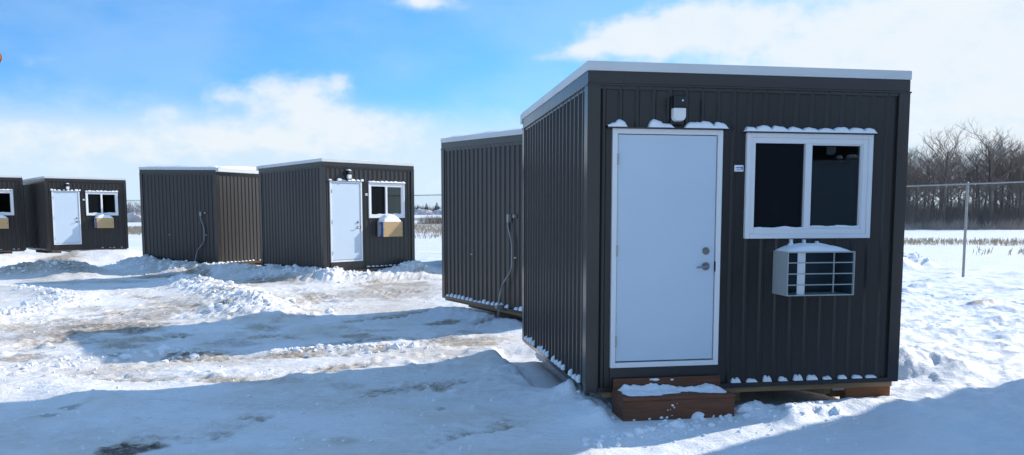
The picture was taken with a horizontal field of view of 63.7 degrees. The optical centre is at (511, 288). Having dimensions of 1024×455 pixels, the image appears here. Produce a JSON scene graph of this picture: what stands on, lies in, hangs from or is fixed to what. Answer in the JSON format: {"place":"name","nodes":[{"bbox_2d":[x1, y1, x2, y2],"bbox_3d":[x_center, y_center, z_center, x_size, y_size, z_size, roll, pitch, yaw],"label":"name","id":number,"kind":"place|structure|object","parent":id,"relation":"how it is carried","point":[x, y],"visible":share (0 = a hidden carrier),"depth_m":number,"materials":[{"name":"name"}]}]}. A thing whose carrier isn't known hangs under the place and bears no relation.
{"place":"outdoors","nodes":[
{"label":"outdoors","id":0,"kind":"place"},
{"bbox_2d":[0,215,1023,454],"bbox_3d":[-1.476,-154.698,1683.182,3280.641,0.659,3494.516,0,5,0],"label":"snowy ground","id":1,"kind":"structure","parent":0,"point":[957,388],"depth_m":9.12,"materials":[{"name":"white snow"}]},
{"bbox_2d":[0,175,25,253],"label":"cabin","id":2,"kind":"object","parent":1,"relation":"on","point":[12,229],"visible":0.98,"depth_m":32.46,"materials":[{"name":"grey metal"}]},
{"bbox_2d":[0,190,13,214],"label":"window frame","id":3,"kind":"structure","parent":2,"relation":"in","point":[11,192],"depth_m":32.32,"materials":[{"name":"white plastic"}]},
{"bbox_2d":[23,176,128,252],"bbox_3d":[-18.392,-3.100,34.714,3.496,3.130,3.125,5,7,44],"label":"cabin","id":4,"kind":"object","parent":1,"relation":"on","point":[66,213],"visible":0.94,"depth_m":33.61,"materials":[{"name":"grey metal"}]},
{"bbox_2d":[53,192,79,242],"bbox_3d":[-17.885,-2.857,33.097,0.111,2.031,0.935,5,7,44],"label":"door","id":5,"kind":"structure","parent":4,"relation":"in","point":[65,204],"depth_m":33.10,"materials":[{"name":"white paint"}]},
{"bbox_2d":[85,192,117,214],"bbox_3d":[-16.943,-3.517,34.054,0.084,0.959,1.255,5,7,44],"label":"window frame","id":6,"kind":"structure","parent":4,"relation":"in","point":[94,202],"depth_m":33.92,"materials":[{"name":"white plastic"}]},
{"bbox_2d":[127,211,140,221],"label":"snow pile","id":7,"kind":"object","parent":1,"relation":"on","point":[132,215],"visible":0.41,"depth_m":148.44,"materials":[{"name":"white snow"}]},
{"bbox_2d":[139,165,260,264],"bbox_3d":[-9.402,-2.297,26.231,3.261,3.163,3.239,3,6,25],"label":"cabin","id":8,"kind":"object","parent":1,"relation":"on","point":[203,214],"visible":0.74,"depth_m":24.94,"materials":[{"name":"grey metal"}]},
{"bbox_2d":[127,199,439,212],"bbox_3d":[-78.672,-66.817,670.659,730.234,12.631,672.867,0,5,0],"label":"distant woods","id":9,"kind":"object","parent":1,"relation":"on","point":[139,211],"visible":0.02,"depth_m":479.29,"materials":[{"name":"brown plant"}]},
{"bbox_2d":[256,158,414,271],"bbox_3d":[-4.971,-2.046,23.643,3.496,3.136,3.125,5,7,43],"label":"cabin","id":10,"kind":"object","parent":1,"relation":"on","point":[351,215],"visible":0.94,"depth_m":22.53,"materials":[{"name":"grey metal"}]},
{"bbox_2d":[331,183,360,259],"bbox_3d":[-4.428,-1.802,22.044,0.111,2.031,0.934,5,7,43],"label":"door","id":11,"kind":"structure","parent":10,"relation":"in","point":[346,225],"depth_m":22.04,"materials":[{"name":"white paint"}]},
{"bbox_2d":[368,183,404,217],"bbox_3d":[-3.510,-2.463,23.012,0.084,0.959,1.255,5,7,43],"label":"window frame","id":12,"kind":"structure","parent":10,"relation":"in","point":[377,192],"depth_m":22.86,"materials":[{"name":"white plastic"}]},
{"bbox_2d":[414,208,434,214],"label":"snow pile","id":13,"kind":"object","parent":1,"relation":"on","point":[419,211],"visible":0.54,"depth_m":592.95,"materials":[{"name":"white snow"}]},
{"bbox_2d":[419,214,440,223],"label":"shrub","id":14,"kind":"object","parent":1,"relation":"on","point":[433,220],"visible":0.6,"depth_m":126.57,"materials":[{"name":"brown plant"}]},
{"bbox_2d":[427,215,441,223],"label":"shrub","id":15,"kind":"object","parent":1,"relation":"on","point":[435,218],"visible":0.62,"depth_m":126.36,"materials":[{"name":"brown plant"}]},
{"bbox_2d":[433,209,440,214],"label":"snow pile","id":16,"kind":"object","parent":1,"relation":"on","point":[438,212],"visible":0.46,"depth_m":594.40,"materials":[{"name":"white snow"}]},
{"bbox_2d":[0,252,929,451],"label":"snow chunks","id":17,"kind":"object","parent":1,"relation":"on","point":[677,423],"visible":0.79,"depth_m":10.29,"materials":[{"name":"white snow"}]},
{"bbox_2d":[440,127,522,317],"bbox_3d":[0.804,-1.195,14.634,3.239,3.204,3.261,-3,6,-30],"label":"cabin","id":18,"kind":"object","parent":1,"relation":"on","point":[481,193],"visible":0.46,"depth_m":13.92,"materials":[{"name":"grey metal"}]},
{"bbox_2d":[127,181,1023,279],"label":"chain link fence","id":19,"kind":"object","parent":1,"relation":"on","point":[965,220],"visible":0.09,"depth_m":22.88,"materials":[{"name":"metal"}]},
{"bbox_2d":[128,222,1023,255],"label":"corn stubble","id":20,"kind":"object","parent":1,"relation":"on","point":[431,229],"visible":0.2,"depth_m":49.01,"materials":[{"name":"beige plant"}]},
{"bbox_2d":[612,375,734,421],"bbox_3d":[1.438,0.987,7.372,1.034,0.332,0.380,-1,5,-10],"label":"wooden step","id":21,"kind":"object","parent":1,"relation":"on","point":[658,398],"visible":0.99,"depth_m":7.25,"materials":[{"name":"brown wood"}]},
{"bbox_2d":[520,60,911,400],"bbox_3d":[1.939,-0.595,9.041,3.127,3.136,3.500,-1,5,-10],"label":"cabin","id":22,"kind":"object","parent":1,"relation":"on","point":[738,229],"visible":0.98,"depth_m":7.59,"materials":[{"name":"grey metal"}]},
{"bbox_2d":[615,134,716,360],"bbox_3d":[1.389,-0.360,7.442,0.935,2.031,0.111,-1,5,-10],"label":"door","id":23,"kind":"structure","parent":22,"relation":"in","point":[666,184],"depth_m":7.44,"materials":[{"name":"white paint"}]},
{"bbox_2d":[743,133,873,238],"bbox_3d":[2.743,-0.951,7.650,1.255,0.959,0.084,-1,5,-10],"label":"window frame","id":24,"kind":"structure","parent":22,"relation":"in","point":[778,166],"depth_m":7.61,"materials":[{"name":"white plastic"}]},
{"bbox_2d":[906,147,921,204],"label":"bare tree","id":25,"kind":"object","parent":1,"relation":"on","point":[909,166],"visible":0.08,"depth_m":111.75,"materials":[{"name":"brown plant"}]},
{"bbox_2d":[906,155,925,216],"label":"bare tree","id":26,"kind":"object","parent":1,"relation":"on","point":[912,189],"visible":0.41,"depth_m":92.62,"materials":[{"name":"brown plant"}]},
{"bbox_2d":[906,151,929,198],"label":"bare tree","id":27,"kind":"object","parent":1,"relation":"on","point":[913,170],"visible":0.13,"depth_m":94.29,"materials":[{"name":"brown plant"}]},
{"bbox_2d":[907,144,929,203],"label":"bare tree","id":28,"kind":"object","parent":1,"relation":"on","point":[910,153],"visible":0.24,"depth_m":98.47,"materials":[{"name":"brown plant"}]},
{"bbox_2d":[907,156,936,207],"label":"bare tree","id":29,"kind":"object","parent":1,"relation":"on","point":[916,175],"visible":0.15,"depth_m":97.80,"materials":[{"name":"brown plant"}]},
{"bbox_2d":[908,159,948,209],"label":"bare tree","id":30,"kind":"object","parent":1,"relation":"on","point":[926,178],"visible":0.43,"depth_m":96.31,"materials":[{"name":"brown plant"}]},
{"bbox_2d":[906,153,951,226],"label":"bare tree","id":31,"kind":"object","parent":1,"relation":"on","point":[914,183],"visible":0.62,"depth_m":90.46,"materials":[{"name":"brown plant"}]},
{"bbox_2d":[906,164,958,223],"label":"bare tree","id":32,"kind":"object","parent":1,"relation":"on","point":[935,188],"visible":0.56,"depth_m":91.06,"materials":[{"name":"brown plant"}]},
{"bbox_2d":[912,142,959,206],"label":"bare tree","id":33,"kind":"object","parent":1,"relation":"on","point":[933,155],"visible":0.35,"depth_m":101.99,"materials":[{"name":"brown plant"}]},
{"bbox_2d":[915,152,961,217],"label":"bare tree","id":34,"kind":"object","parent":1,"relation":"on","point":[932,178],"visible":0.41,"depth_m":93.93,"materials":[{"name":"brown plant"}]},
{"bbox_2d":[915,141,961,196],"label":"bare tree","id":35,"kind":"object","parent":1,"relation":"on","point":[934,157],"visible":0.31,"depth_m":107.37,"materials":[{"name":"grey plant"}]},
{"bbox_2d":[909,124,975,226],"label":"bare tree","id":36,"kind":"object","parent":1,"relation":"on","point":[944,203],"visible":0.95,"depth_m":88.91,"materials":[{"name":"brown plant"}]},
{"bbox_2d":[918,144,968,201],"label":"bare tree","id":37,"kind":"object","parent":1,"relation":"on","point":[945,165],"visible":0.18,"depth_m":106.39,"materials":[{"name":"brown plant"}]},
{"bbox_2d":[927,145,965,207],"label":"bare tree","id":38,"kind":"object","parent":1,"relation":"on","point":[954,181],"visible":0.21,"depth_m":100.14,"materials":[{"name":"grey plant"}]},
{"bbox_2d":[919,147,975,211],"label":"bare tree","id":39,"kind":"object","parent":1,"relation":"on","point":[948,178],"visible":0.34,"depth_m":95.73,"materials":[{"name":"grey plant"}]},
{"bbox_2d":[923,146,978,206],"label":"bare tree","id":40,"kind":"object","parent":1,"relation":"on","point":[943,168],"visible":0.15,"depth_m":105.01,"materials":[{"name":"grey plant"}]},
{"bbox_2d":[949,166,975,202],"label":"bare tree","id":41,"kind":"object","parent":1,"relation":"on","point":[963,186],"visible":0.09,"depth_m":123.09,"materials":[{"name":"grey plant"}]},
{"bbox_2d":[905,191,1023,228],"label":"undergrowth","id":42,"kind":"object","parent":1,"relation":"on","point":[924,214],"visible":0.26,"depth_m":91.89,"materials":[{"name":"brown plant"}]},
{"bbox_2d":[905,216,1023,229],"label":"brush","id":43,"kind":"object","parent":1,"relation":"on","point":[932,226],"visible":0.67,"depth_m":85.67,"materials":[{"name":"brown plant"}]},
{"bbox_2d":[940,158,992,217],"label":"bare tree","id":44,"kind":"object","parent":1,"relation":"on","point":[961,188],"visible":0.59,"depth_m":91.48,"materials":[{"name":"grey plant"}]},
{"bbox_2d":[943,151,994,208],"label":"bare tree","id":45,"kind":"object","parent":1,"relation":"on","point":[969,185],"visible":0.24,"depth_m":96.46,"materials":[{"name":"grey plant"}]},
{"bbox_2d":[949,144,1000,207],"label":"bare tree","id":46,"kind":"object","parent":1,"relation":"on","point":[968,179],"visible":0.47,"depth_m":93.72,"materials":[{"name":"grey plant"}]},
{"bbox_2d":[957,148,995,208],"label":"bare tree","id":47,"kind":"object","parent":1,"relation":"on","point":[974,168],"visible":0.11,"depth_m":123.91,"materials":[{"name":"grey plant"}]},
{"bbox_2d":[949,136,1008,225],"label":"bare tree","id":48,"kind":"object","parent":1,"relation":"on","point":[978,188],"visible":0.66,"depth_m":91.77,"materials":[{"name":"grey plant"}]},
{"bbox_2d":[957,143,1009,213],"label":"bare tree","id":49,"kind":"object","parent":1,"relation":"on","point":[984,173],"visible":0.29,"depth_m":97.91,"materials":[{"name":"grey plant"}]},
{"bbox_2d":[962,150,1011,206],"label":"bare tree","id":50,"kind":"object","parent":1,"relation":"on","point":[978,176],"visible":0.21,"depth_m":103.31,"materials":[{"name":"brown plant"}]},
{"bbox_2d":[957,117,1023,226],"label":"bare tree","id":51,"kind":"object","parent":1,"relation":"on","point":[991,188],"visible":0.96,"depth_m":90.03,"materials":[{"name":"brown plant"}]},
{"bbox_2d":[965,137,1023,214],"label":"bare tree","id":52,"kind":"object","parent":1,"relation":"on","point":[1002,189],"visible":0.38,"depth_m":93.97,"materials":[{"name":"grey plant"}]},
{"bbox_2d":[976,134,1022,210],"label":"bare tree","id":53,"kind":"object","parent":1,"relation":"on","point":[996,159],"visible":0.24,"depth_m":99.00,"materials":[{"name":"brown plant"}]},
{"bbox_2d":[980,149,1023,205],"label":"bare tree","id":54,"kind":"object","parent":1,"relation":"on","point":[1007,184],"visible":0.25,"depth_m":96.13,"materials":[{"name":"brown plant"}]},
{"bbox_2d":[982,143,1023,222],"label":"bare tree","id":55,"kind":"object","parent":1,"relation":"on","point":[1010,179],"visible":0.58,"depth_m":92.54,"materials":[{"name":"brown plant"}]},
{"bbox_2d":[993,149,1023,228],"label":"bare tree","id":56,"kind":"object","parent":1,"relation":"on","point":[1021,192],"visible":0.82,"depth_m":90.46,"materials":[{"name":"brown plant"}]},
{"bbox_2d":[997,138,1021,207],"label":"bare tree","id":57,"kind":"object","parent":1,"relation":"on","point":[1011,178],"visible":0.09,"depth_m":98.30,"materials":[{"name":"brown plant"}]},
{"bbox_2d":[996,139,1023,215],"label":"bare tree","id":58,"kind":"object","parent":1,"relation":"on","point":[1016,170],"visible":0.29,"depth_m":100.93,"materials":[{"name":"brown plant"}]},
{"bbox_2d":[997,143,1022,199],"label":"bare tree","id":59,"kind":"object","parent":1,"relation":"on","point":[1012,165],"visible":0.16,"depth_m":103.49,"materials":[{"name":"brown plant"}]},
{"bbox_2d":[1000,148,1023,198],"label":"bare tree","id":60,"kind":"object","parent":1,"relation":"on","point":[1018,180],"visible":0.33,"depth_m":93.39,"materials":[{"name":"brown plant"}]},
{"bbox_2d":[0,0,1023,211],"label":"sky","id":61,"kind":"structure","parent":0,"point":[89,88],"materials":[{"name":"blue"}]}
]}

